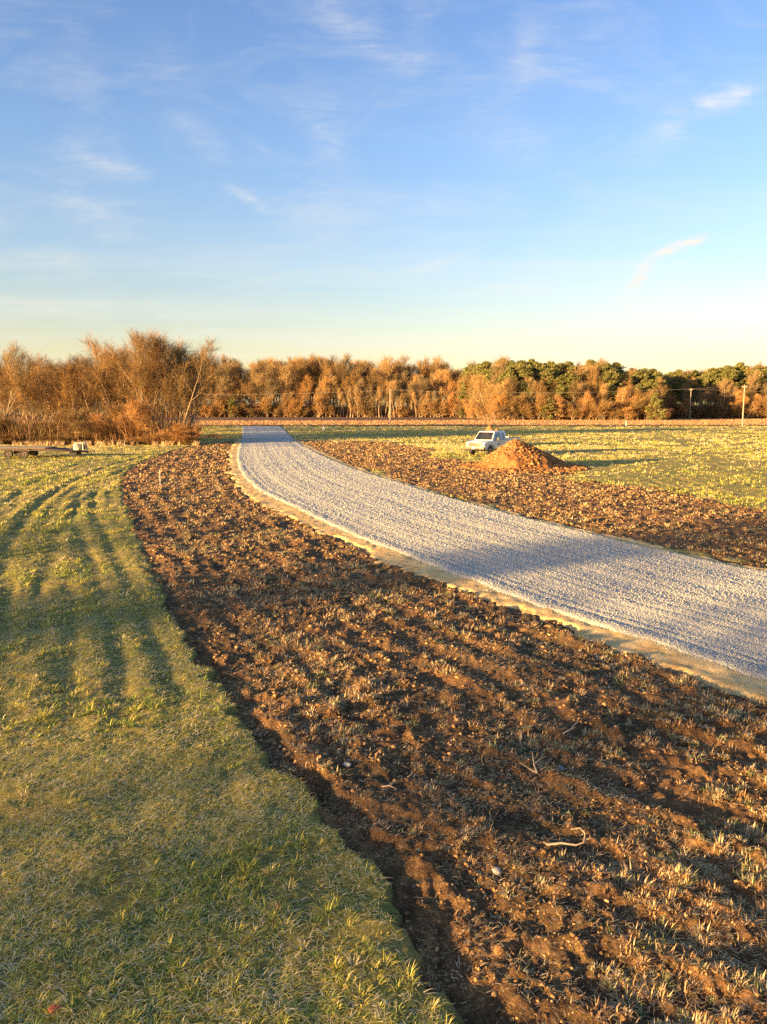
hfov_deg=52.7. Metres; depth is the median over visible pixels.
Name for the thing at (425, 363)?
bare tree
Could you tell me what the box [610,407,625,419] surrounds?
bare bush
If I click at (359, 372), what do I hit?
bare tree
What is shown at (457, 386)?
bare tree
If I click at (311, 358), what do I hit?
bare tree
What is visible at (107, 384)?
scrub tree
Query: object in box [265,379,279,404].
bare tree
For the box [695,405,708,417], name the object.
bare bush
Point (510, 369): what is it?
pine tree
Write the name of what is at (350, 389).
sapling
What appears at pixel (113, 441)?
vine thicket
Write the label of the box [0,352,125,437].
scrub tree
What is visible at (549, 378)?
pine tree
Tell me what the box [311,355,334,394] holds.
bare tree
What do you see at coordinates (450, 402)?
bare bush
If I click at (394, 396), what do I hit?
sapling
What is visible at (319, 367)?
bare tree
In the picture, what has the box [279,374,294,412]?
bare tree
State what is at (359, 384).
bare tree
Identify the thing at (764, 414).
bare bush
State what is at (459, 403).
bare bush
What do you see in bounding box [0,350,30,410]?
scrub tree
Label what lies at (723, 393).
bare tree
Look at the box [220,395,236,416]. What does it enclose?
bare bush
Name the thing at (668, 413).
bare bush
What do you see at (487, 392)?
power line
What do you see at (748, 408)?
bare bush
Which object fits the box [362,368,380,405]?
bare tree
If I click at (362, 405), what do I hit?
bare bush
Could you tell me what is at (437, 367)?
bare tree
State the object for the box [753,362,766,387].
bare tree
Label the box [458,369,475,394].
pine tree
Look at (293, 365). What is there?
bare tree
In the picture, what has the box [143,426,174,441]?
vine thicket
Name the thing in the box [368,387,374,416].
sapling
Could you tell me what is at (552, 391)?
bare tree
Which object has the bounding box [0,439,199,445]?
dry grass fringe
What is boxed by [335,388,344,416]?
sapling
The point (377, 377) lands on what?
bare tree
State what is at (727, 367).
pine tree
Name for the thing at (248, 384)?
bare tree
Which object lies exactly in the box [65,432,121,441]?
vine thicket
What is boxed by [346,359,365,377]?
bare tree
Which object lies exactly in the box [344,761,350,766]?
stone
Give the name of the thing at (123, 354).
scrub tree
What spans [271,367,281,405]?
bare tree
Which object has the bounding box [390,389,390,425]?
utility pole
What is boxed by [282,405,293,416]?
bare bush
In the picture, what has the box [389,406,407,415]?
bare bush
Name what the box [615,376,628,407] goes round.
pine tree
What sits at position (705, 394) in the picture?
bare tree
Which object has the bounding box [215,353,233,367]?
bare tree
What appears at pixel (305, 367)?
bare tree
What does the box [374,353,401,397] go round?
bare tree
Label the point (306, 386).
bare tree
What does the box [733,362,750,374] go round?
pine tree
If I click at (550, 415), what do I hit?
evergreen shrub
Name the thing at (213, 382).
bare tree
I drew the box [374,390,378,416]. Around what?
sapling
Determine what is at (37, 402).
scrub tree
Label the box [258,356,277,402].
bare tree
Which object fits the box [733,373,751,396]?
pine tree
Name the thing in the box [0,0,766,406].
sky
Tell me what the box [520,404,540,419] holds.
bare bush
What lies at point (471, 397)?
bare tree
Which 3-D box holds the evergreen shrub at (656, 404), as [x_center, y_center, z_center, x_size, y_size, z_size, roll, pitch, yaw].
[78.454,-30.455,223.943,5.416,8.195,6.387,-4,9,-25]
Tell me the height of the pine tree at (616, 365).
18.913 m
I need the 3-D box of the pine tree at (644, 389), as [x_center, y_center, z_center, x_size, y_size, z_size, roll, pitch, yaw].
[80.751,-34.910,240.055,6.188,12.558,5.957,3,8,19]
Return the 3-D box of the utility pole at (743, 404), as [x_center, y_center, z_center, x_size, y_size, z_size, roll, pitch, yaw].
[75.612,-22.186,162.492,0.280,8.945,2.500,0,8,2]
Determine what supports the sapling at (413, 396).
on the harvested field at (536, 423)
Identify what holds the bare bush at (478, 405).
on the harvested field at (536, 423)
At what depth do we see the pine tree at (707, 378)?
264.13 m
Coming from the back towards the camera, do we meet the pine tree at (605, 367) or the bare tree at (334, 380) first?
the bare tree at (334, 380)
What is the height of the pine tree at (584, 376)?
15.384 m
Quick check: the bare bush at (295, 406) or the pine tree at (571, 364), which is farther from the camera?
the bare bush at (295, 406)
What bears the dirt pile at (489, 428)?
on the grass ground at (300, 877)
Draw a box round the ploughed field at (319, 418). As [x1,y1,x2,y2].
[3,414,482,420]
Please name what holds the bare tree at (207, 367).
on the harvested field at (536, 423)
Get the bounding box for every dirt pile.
[480,441,568,470]
[485,425,494,430]
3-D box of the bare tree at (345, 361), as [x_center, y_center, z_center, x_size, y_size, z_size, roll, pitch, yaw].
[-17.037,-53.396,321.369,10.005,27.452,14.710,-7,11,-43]
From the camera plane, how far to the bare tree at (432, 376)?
296.98 m
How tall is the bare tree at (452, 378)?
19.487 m
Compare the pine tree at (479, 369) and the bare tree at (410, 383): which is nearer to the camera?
the pine tree at (479, 369)
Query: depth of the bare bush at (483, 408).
239.16 m
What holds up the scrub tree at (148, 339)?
on the grass ground at (300, 877)
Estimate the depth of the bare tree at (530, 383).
233.19 m
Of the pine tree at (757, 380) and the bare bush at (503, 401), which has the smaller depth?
the bare bush at (503, 401)
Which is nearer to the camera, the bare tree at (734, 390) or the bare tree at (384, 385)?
the bare tree at (734, 390)
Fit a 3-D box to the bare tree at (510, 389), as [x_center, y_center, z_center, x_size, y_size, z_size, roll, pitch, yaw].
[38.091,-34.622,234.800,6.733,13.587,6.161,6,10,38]
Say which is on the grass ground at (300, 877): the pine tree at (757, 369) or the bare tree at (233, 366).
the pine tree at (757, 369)
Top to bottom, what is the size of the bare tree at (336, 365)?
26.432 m
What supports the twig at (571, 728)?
on the tilled soil
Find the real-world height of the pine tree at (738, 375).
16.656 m
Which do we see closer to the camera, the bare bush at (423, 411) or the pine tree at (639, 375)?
the pine tree at (639, 375)
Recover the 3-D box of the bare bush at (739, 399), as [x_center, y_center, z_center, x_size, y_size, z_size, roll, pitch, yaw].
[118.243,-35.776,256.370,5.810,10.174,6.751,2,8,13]
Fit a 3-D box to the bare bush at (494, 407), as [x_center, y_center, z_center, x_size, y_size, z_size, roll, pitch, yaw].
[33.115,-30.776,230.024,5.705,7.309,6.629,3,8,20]
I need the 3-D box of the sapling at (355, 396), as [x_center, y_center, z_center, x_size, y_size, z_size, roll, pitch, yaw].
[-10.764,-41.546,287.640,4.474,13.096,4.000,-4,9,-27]
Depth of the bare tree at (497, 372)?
239.78 m
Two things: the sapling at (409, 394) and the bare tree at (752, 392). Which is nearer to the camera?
the bare tree at (752, 392)
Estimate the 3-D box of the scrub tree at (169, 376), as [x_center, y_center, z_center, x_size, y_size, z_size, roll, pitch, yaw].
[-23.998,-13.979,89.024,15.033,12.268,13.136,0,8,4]
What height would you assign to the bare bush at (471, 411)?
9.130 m
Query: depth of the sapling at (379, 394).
286.57 m
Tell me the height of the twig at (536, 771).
0.163 m
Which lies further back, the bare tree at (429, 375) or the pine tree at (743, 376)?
the bare tree at (429, 375)
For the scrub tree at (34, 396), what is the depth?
126.62 m
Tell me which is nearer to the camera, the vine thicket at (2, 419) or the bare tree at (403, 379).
the vine thicket at (2, 419)
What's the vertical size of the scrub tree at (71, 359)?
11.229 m
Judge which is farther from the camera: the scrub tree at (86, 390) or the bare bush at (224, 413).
the bare bush at (224, 413)
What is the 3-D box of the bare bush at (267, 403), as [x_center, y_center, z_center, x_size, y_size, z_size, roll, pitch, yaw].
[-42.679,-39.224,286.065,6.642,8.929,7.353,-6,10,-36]
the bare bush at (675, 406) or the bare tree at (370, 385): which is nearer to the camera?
the bare bush at (675, 406)
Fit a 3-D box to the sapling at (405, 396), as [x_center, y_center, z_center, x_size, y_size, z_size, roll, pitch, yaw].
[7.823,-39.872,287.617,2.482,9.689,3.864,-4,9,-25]
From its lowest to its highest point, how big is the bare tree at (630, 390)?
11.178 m
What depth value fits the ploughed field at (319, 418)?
259.84 m
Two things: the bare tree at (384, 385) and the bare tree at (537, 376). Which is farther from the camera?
the bare tree at (384, 385)
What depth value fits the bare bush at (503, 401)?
229.52 m
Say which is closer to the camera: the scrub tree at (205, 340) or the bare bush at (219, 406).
the scrub tree at (205, 340)
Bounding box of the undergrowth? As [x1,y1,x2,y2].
[146,399,766,419]
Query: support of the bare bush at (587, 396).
on the harvested field at (536, 423)
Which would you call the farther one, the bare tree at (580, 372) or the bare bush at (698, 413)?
the bare bush at (698, 413)
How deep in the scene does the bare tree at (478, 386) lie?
248.10 m
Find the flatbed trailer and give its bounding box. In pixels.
[0,442,94,457]
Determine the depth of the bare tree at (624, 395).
230.56 m
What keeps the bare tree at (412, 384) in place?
on the harvested field at (536, 423)
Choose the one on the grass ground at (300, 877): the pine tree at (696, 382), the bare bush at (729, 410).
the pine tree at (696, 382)
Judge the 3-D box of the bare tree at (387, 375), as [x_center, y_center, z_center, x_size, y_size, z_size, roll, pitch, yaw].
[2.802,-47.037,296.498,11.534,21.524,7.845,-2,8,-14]
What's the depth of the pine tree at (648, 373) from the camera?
244.79 m
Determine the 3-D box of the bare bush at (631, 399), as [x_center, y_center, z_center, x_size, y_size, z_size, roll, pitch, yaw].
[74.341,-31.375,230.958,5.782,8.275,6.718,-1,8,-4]
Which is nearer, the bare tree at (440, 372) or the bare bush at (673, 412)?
the bare bush at (673, 412)
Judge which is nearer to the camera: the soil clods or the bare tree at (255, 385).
the soil clods
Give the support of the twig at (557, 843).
on the tilled soil
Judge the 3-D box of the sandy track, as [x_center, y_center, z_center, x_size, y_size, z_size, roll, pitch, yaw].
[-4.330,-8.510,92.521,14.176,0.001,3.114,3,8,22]
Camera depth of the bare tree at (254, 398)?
289.77 m
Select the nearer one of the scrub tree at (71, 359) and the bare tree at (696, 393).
the scrub tree at (71, 359)
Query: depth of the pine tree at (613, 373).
237.39 m
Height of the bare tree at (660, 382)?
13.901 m
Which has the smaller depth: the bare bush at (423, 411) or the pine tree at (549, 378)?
the pine tree at (549, 378)
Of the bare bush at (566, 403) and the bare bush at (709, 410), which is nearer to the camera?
the bare bush at (566, 403)
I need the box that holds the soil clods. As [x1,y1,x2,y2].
[119,441,766,1023]
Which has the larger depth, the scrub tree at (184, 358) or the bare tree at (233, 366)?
the bare tree at (233, 366)
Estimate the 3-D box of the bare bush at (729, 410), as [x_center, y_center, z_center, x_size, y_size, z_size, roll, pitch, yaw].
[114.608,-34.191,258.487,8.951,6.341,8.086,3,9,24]
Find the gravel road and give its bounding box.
[237,426,766,678]
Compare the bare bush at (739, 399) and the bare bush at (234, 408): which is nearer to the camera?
the bare bush at (739, 399)
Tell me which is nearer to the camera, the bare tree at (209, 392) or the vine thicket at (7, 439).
the vine thicket at (7, 439)
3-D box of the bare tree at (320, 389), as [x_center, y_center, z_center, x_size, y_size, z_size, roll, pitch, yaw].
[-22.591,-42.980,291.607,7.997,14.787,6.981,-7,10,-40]
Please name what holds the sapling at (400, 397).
on the harvested field at (536, 423)
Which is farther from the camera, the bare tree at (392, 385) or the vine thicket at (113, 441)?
the bare tree at (392, 385)
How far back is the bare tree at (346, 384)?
289.68 m
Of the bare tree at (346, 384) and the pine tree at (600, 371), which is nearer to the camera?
the pine tree at (600, 371)
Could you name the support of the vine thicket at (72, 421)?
on the grass ground at (300, 877)
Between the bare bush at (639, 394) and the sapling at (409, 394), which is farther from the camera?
the sapling at (409, 394)
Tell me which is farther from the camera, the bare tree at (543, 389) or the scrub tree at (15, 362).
the bare tree at (543, 389)
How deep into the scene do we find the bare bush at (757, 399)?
257.19 m
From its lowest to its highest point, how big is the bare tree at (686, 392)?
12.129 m
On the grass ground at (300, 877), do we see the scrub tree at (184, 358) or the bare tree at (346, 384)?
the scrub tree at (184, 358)
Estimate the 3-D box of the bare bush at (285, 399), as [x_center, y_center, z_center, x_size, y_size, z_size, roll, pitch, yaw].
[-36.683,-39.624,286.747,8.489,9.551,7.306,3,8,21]
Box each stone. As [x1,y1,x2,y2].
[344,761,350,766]
[492,866,501,874]
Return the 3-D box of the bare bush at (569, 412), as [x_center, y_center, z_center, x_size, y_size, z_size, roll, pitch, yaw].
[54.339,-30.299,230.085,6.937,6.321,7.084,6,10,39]
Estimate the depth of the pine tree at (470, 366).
292.32 m
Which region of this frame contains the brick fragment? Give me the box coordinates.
[48,1003,61,1012]
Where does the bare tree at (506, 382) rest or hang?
on the harvested field at (536, 423)
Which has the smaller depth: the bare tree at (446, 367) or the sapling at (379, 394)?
the sapling at (379, 394)
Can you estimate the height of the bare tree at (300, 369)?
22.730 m
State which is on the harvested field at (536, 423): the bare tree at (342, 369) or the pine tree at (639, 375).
the bare tree at (342, 369)
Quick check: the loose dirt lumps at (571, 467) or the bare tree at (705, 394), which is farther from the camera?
the bare tree at (705, 394)
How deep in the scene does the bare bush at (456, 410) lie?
274.61 m
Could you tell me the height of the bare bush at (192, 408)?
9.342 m
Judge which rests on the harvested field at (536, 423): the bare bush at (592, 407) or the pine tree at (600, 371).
the bare bush at (592, 407)
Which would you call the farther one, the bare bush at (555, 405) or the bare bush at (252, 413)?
the bare bush at (252, 413)
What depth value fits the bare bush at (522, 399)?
227.79 m
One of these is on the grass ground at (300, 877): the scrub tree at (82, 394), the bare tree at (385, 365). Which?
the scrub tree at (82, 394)
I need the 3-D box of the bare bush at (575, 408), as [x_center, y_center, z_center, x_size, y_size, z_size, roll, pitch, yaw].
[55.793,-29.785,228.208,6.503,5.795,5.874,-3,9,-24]
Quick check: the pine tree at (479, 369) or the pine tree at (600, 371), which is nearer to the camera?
the pine tree at (600, 371)
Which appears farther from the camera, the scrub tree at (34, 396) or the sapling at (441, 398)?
the sapling at (441, 398)
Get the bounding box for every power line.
[133,390,375,394]
[405,388,698,392]
[409,386,733,392]
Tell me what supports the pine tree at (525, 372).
on the grass ground at (300, 877)
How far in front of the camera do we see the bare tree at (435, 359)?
311.10 m
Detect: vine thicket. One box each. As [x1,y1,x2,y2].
[0,413,45,434]
[0,430,41,441]
[0,435,27,441]
[0,438,61,443]
[10,416,70,438]
[26,431,73,442]
[47,407,109,443]
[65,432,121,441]
[80,437,136,443]
[81,403,148,437]
[84,397,169,441]
[103,428,161,442]
[125,430,230,443]
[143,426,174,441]
[155,423,205,444]
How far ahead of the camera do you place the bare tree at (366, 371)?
305.49 m
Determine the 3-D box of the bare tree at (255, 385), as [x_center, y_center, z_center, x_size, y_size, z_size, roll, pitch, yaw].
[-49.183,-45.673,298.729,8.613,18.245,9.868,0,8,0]
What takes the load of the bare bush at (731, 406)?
on the harvested field at (536, 423)
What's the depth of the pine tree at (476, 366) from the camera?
271.57 m
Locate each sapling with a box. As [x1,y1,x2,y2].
[325,386,331,404]
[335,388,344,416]
[339,390,344,416]
[344,386,353,416]
[346,390,351,416]
[351,384,358,416]
[354,387,360,416]
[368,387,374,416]
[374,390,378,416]
[375,386,382,416]
[384,387,392,416]
[391,389,394,416]
[392,387,399,416]
[397,394,403,416]
[398,388,404,416]
[403,392,407,416]
[407,385,415,416]
[411,390,416,416]
[417,391,423,415]
[421,392,429,416]
[431,390,437,416]
[438,387,444,416]
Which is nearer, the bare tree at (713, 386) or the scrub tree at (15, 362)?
the scrub tree at (15, 362)
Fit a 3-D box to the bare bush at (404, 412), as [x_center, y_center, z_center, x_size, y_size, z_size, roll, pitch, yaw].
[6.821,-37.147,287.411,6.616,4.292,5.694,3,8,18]
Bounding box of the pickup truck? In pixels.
[464,431,519,454]
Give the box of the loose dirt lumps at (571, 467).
[461,438,590,472]
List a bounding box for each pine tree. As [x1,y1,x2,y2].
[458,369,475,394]
[458,382,470,416]
[460,364,474,375]
[467,363,481,396]
[473,372,491,400]
[474,361,490,393]
[475,362,491,380]
[483,366,496,399]
[496,371,515,397]
[499,364,525,395]
[505,360,517,365]
[513,363,532,397]
[514,381,532,401]
[515,360,532,379]
[521,374,540,406]
[526,358,534,364]
[531,365,544,397]
[535,369,554,399]
[539,361,562,384]
[540,368,563,396]
[551,384,568,402]
[553,375,570,397]
[555,363,576,400]
[559,371,579,407]
[561,361,577,375]
[577,372,598,395]
[581,358,595,377]
[592,362,612,387]
[596,363,619,394]
[598,371,617,403]
[603,383,618,405]
[604,370,623,399]
[611,362,626,405]
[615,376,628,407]
[630,370,649,395]
[631,384,643,406]
[634,369,654,395]
[637,379,648,393]
[642,379,658,396]
[649,368,665,379]
[651,371,667,405]
[663,376,672,397]
[667,376,685,400]
[677,371,690,395]
[687,379,701,402]
[690,369,701,390]
[693,372,714,402]
[701,371,721,401]
[706,367,720,382]
[711,373,732,400]
[717,365,736,404]
[719,369,739,415]
[727,371,743,404]
[732,365,750,400]
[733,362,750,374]
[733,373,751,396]
[744,367,764,393]
[753,374,766,398]
[757,368,766,395]
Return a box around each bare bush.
[186,395,199,413]
[190,402,205,416]
[197,402,212,416]
[206,403,216,416]
[212,391,227,416]
[218,395,229,415]
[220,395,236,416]
[226,405,242,416]
[237,400,256,416]
[243,407,264,416]
[251,398,272,416]
[260,394,274,416]
[269,406,280,416]
[273,392,290,416]
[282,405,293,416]
[288,396,306,415]
[290,407,309,415]
[304,399,320,416]
[306,391,328,416]
[324,405,335,416]
[349,397,359,416]
[356,396,374,416]
[362,409,380,415]
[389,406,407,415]
[394,407,410,416]
[407,400,429,416]
[426,399,448,416]
[429,398,438,415]
[445,395,453,415]
[448,391,459,415]
[452,405,468,417]
[453,396,464,415]
[462,400,476,416]
[470,398,494,419]
[471,394,484,416]
[487,398,500,419]
[489,391,509,419]
[492,401,522,419]
[505,392,527,419]
[506,396,530,419]
[515,392,533,419]
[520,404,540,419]
[531,393,544,416]
[541,394,565,419]
[554,400,573,419]
[555,395,570,419]
[563,402,581,419]
[574,400,586,419]
[578,390,595,419]
[581,395,598,419]
[581,398,602,419]
[593,392,613,419]
[594,400,615,419]
[607,399,622,419]
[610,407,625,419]
[617,405,637,419]
[624,394,641,419]
[630,398,648,419]
[632,388,655,419]
[649,406,673,418]
[663,390,677,418]
[668,405,678,417]
[669,398,691,418]
[670,404,682,418]
[681,404,697,418]
[687,403,705,417]
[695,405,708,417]
[698,401,722,418]
[713,406,726,417]
[715,400,735,417]
[726,402,738,418]
[733,389,748,418]
[733,400,758,418]
[744,395,762,418]
[750,397,766,417]
[757,396,766,417]
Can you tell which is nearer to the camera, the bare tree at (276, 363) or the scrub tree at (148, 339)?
the scrub tree at (148, 339)
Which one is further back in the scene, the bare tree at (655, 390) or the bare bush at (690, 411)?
the bare bush at (690, 411)
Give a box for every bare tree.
[201,358,214,400]
[202,378,216,404]
[205,364,218,403]
[206,354,222,404]
[212,361,230,395]
[213,367,231,396]
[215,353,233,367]
[215,379,232,415]
[221,364,240,393]
[223,379,236,397]
[224,360,244,395]
[228,358,245,379]
[231,369,250,403]
[231,373,243,402]
[231,380,246,404]
[241,381,258,416]
[242,360,262,401]
[242,362,262,405]
[247,364,269,401]
[248,372,262,399]
[250,358,265,401]
[257,379,275,416]
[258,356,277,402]
[262,358,286,397]
[262,364,280,400]
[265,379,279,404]
[266,356,282,402]
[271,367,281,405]
[273,362,297,403]
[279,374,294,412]
[282,360,300,397]
[288,356,312,395]
[289,359,308,402]
[290,374,303,402]
[293,373,313,415]
[301,357,314,395]
[304,353,324,400]
[304,359,316,391]
[304,364,322,401]
[311,355,329,388]
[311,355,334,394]
[313,362,337,392]
[316,378,330,400]
[317,377,330,406]
[321,364,333,414]
[324,354,342,402]
[326,369,338,405]
[329,361,347,406]
[333,360,352,408]
[333,362,352,404]
[338,352,352,395]
[340,377,354,409]
[341,368,360,397]
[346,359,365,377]
[349,359,367,402]
[350,366,365,413]
[352,378,366,416]
[359,360,376,389]
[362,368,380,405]
[364,383,375,399]
[371,367,385,397]
[373,377,388,414]
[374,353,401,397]
[376,360,398,406]
[379,363,401,405]
[381,380,399,412]
[390,360,415,405]
[390,380,403,404]
[391,361,410,408]
[392,353,410,389]
[401,361,417,400]
[403,381,418,407]
[405,372,416,409]
[406,361,426,408]
[406,373,425,402]
[410,356,438,399]
[414,373,429,415]
[416,365,437,399]
[417,378,432,415]
[426,355,446,399]
[429,372,445,395]
[431,368,453,398]
[432,363,447,402]
[440,363,452,373]
[441,369,460,398]
[441,379,457,400]
[446,370,461,393]
[455,372,468,402]
[455,379,461,416]
[460,359,477,377]
[462,371,473,408]
[466,380,482,403]
[468,374,487,405]
[479,381,495,400]
[483,364,505,398]
[491,353,511,381]
[493,379,510,397]
[500,375,520,399]
[501,377,516,395]
[523,376,539,407]
[531,369,545,402]
[531,379,552,398]
[548,383,557,399]
[568,382,582,416]
[570,365,587,397]
[574,381,593,401]
[575,382,591,400]
[578,363,599,385]
[582,364,607,398]
[593,359,610,384]
[596,383,610,401]
[612,387,631,405]
[616,366,637,388]
[620,386,633,406]
[622,378,641,395]
[647,388,659,398]
[656,377,669,407]
[658,383,669,398]
[666,374,675,396]
[678,370,694,395]
[679,376,694,400]
[680,384,691,403]
[686,384,700,406]
[695,387,711,418]
[700,384,715,405]
[707,386,718,408]
[715,378,733,403]
[725,380,738,405]
[740,385,749,401]
[744,363,760,397]
[745,386,757,398]
[746,371,761,399]
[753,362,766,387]
[759,382,766,397]
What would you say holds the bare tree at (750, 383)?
on the harvested field at (536, 423)
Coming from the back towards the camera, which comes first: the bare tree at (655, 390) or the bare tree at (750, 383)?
the bare tree at (750, 383)
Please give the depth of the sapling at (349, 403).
286.43 m
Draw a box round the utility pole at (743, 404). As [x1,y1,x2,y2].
[742,385,747,425]
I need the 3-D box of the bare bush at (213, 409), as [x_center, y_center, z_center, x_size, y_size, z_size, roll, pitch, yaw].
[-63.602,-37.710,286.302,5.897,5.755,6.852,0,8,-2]
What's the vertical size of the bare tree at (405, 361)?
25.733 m
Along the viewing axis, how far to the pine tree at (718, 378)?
263.73 m
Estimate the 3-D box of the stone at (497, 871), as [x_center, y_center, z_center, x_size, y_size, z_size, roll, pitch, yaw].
[1.030,3.272,7.059,0.088,0.060,0.128,-2,2,-16]
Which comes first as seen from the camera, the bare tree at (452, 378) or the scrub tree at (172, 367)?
the scrub tree at (172, 367)
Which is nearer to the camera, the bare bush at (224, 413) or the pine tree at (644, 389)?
the pine tree at (644, 389)
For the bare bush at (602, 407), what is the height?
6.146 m
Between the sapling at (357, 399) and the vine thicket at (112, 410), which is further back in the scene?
the sapling at (357, 399)
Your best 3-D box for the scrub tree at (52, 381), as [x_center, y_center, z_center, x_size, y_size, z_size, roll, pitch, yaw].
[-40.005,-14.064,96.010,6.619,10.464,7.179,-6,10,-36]
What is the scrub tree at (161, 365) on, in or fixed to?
on the grass ground at (300, 877)
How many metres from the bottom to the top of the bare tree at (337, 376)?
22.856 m
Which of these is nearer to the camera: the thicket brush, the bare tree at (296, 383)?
the thicket brush
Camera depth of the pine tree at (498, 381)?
237.88 m
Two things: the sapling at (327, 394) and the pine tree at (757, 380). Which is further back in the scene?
the sapling at (327, 394)
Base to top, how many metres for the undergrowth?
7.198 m
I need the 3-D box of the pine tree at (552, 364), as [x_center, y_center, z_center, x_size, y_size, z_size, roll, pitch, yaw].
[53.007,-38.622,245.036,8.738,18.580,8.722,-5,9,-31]
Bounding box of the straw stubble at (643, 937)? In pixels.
[121,441,766,1023]
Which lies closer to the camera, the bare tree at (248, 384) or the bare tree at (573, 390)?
the bare tree at (573, 390)
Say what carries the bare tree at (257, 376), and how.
on the harvested field at (536, 423)
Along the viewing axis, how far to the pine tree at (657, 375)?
244.36 m
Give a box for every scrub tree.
[0,339,43,433]
[0,350,21,422]
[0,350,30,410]
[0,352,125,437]
[0,357,75,426]
[0,363,12,412]
[0,363,108,423]
[0,365,52,424]
[15,365,58,422]
[21,363,44,421]
[23,356,74,411]
[25,353,90,424]
[30,358,78,418]
[43,355,102,410]
[46,356,101,414]
[60,353,110,420]
[61,354,153,424]
[74,326,193,410]
[75,329,158,421]
[87,339,135,422]
[94,337,225,433]
[95,346,137,434]
[109,330,219,426]
[116,327,166,435]
[128,329,176,426]
[150,341,202,427]
[152,335,193,429]
[172,343,220,425]
[172,356,216,434]
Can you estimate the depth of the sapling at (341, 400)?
287.40 m
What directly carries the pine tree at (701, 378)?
on the grass ground at (300, 877)
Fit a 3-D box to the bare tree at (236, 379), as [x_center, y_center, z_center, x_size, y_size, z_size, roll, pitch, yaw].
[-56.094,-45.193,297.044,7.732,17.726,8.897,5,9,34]
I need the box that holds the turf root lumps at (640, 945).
[128,441,766,1023]
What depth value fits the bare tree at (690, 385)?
264.61 m
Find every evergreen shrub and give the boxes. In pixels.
[225,398,239,416]
[540,398,557,419]
[644,393,666,419]
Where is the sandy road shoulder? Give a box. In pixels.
[224,439,766,702]
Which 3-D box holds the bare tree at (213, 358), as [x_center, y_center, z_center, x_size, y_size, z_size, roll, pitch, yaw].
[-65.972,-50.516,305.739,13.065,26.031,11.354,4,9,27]
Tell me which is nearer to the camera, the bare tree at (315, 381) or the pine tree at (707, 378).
the pine tree at (707, 378)
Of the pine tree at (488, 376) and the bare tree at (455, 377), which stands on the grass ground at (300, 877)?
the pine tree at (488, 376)
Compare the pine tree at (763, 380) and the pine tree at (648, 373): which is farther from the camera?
the pine tree at (763, 380)
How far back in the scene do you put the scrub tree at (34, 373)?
97.18 m
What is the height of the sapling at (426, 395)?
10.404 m
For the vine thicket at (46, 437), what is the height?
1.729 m
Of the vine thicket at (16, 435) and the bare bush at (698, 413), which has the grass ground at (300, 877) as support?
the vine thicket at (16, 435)
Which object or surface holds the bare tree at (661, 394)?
on the harvested field at (536, 423)
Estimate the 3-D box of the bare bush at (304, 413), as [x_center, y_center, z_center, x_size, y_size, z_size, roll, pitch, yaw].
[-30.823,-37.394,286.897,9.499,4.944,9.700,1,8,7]
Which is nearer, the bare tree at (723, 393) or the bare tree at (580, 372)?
the bare tree at (580, 372)
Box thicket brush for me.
[0,410,204,444]
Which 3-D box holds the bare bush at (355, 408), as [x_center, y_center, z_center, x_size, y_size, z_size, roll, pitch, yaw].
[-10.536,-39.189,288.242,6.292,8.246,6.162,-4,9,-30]
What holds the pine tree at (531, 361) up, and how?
on the grass ground at (300, 877)
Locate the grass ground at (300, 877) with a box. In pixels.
[0,407,766,1023]
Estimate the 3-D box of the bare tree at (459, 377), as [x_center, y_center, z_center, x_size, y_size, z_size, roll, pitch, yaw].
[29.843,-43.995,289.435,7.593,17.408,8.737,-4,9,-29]
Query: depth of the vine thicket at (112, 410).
87.19 m
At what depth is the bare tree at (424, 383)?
288.90 m
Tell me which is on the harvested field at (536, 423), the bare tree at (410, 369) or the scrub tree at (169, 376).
the bare tree at (410, 369)
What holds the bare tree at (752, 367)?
on the harvested field at (536, 423)
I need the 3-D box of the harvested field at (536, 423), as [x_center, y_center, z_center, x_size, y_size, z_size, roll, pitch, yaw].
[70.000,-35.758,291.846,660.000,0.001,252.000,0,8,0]
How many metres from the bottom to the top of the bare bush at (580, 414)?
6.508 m
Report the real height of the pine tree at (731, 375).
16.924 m
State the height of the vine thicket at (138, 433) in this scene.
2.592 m
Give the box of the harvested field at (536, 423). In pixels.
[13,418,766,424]
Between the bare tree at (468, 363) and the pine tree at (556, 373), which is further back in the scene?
the bare tree at (468, 363)
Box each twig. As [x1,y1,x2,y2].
[520,753,546,773]
[543,827,589,845]
[563,719,577,733]
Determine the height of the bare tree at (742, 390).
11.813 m
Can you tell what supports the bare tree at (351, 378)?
on the harvested field at (536, 423)
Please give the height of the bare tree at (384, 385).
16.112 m
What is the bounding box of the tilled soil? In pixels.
[120,441,766,1023]
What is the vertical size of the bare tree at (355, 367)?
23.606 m
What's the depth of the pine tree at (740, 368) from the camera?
273.11 m
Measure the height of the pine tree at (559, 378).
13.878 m
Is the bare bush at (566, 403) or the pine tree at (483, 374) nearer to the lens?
the bare bush at (566, 403)
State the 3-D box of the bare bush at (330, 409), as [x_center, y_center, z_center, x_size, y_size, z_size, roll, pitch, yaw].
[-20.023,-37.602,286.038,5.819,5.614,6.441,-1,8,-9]
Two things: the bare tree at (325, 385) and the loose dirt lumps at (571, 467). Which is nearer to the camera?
the loose dirt lumps at (571, 467)
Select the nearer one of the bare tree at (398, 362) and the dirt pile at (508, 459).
the dirt pile at (508, 459)

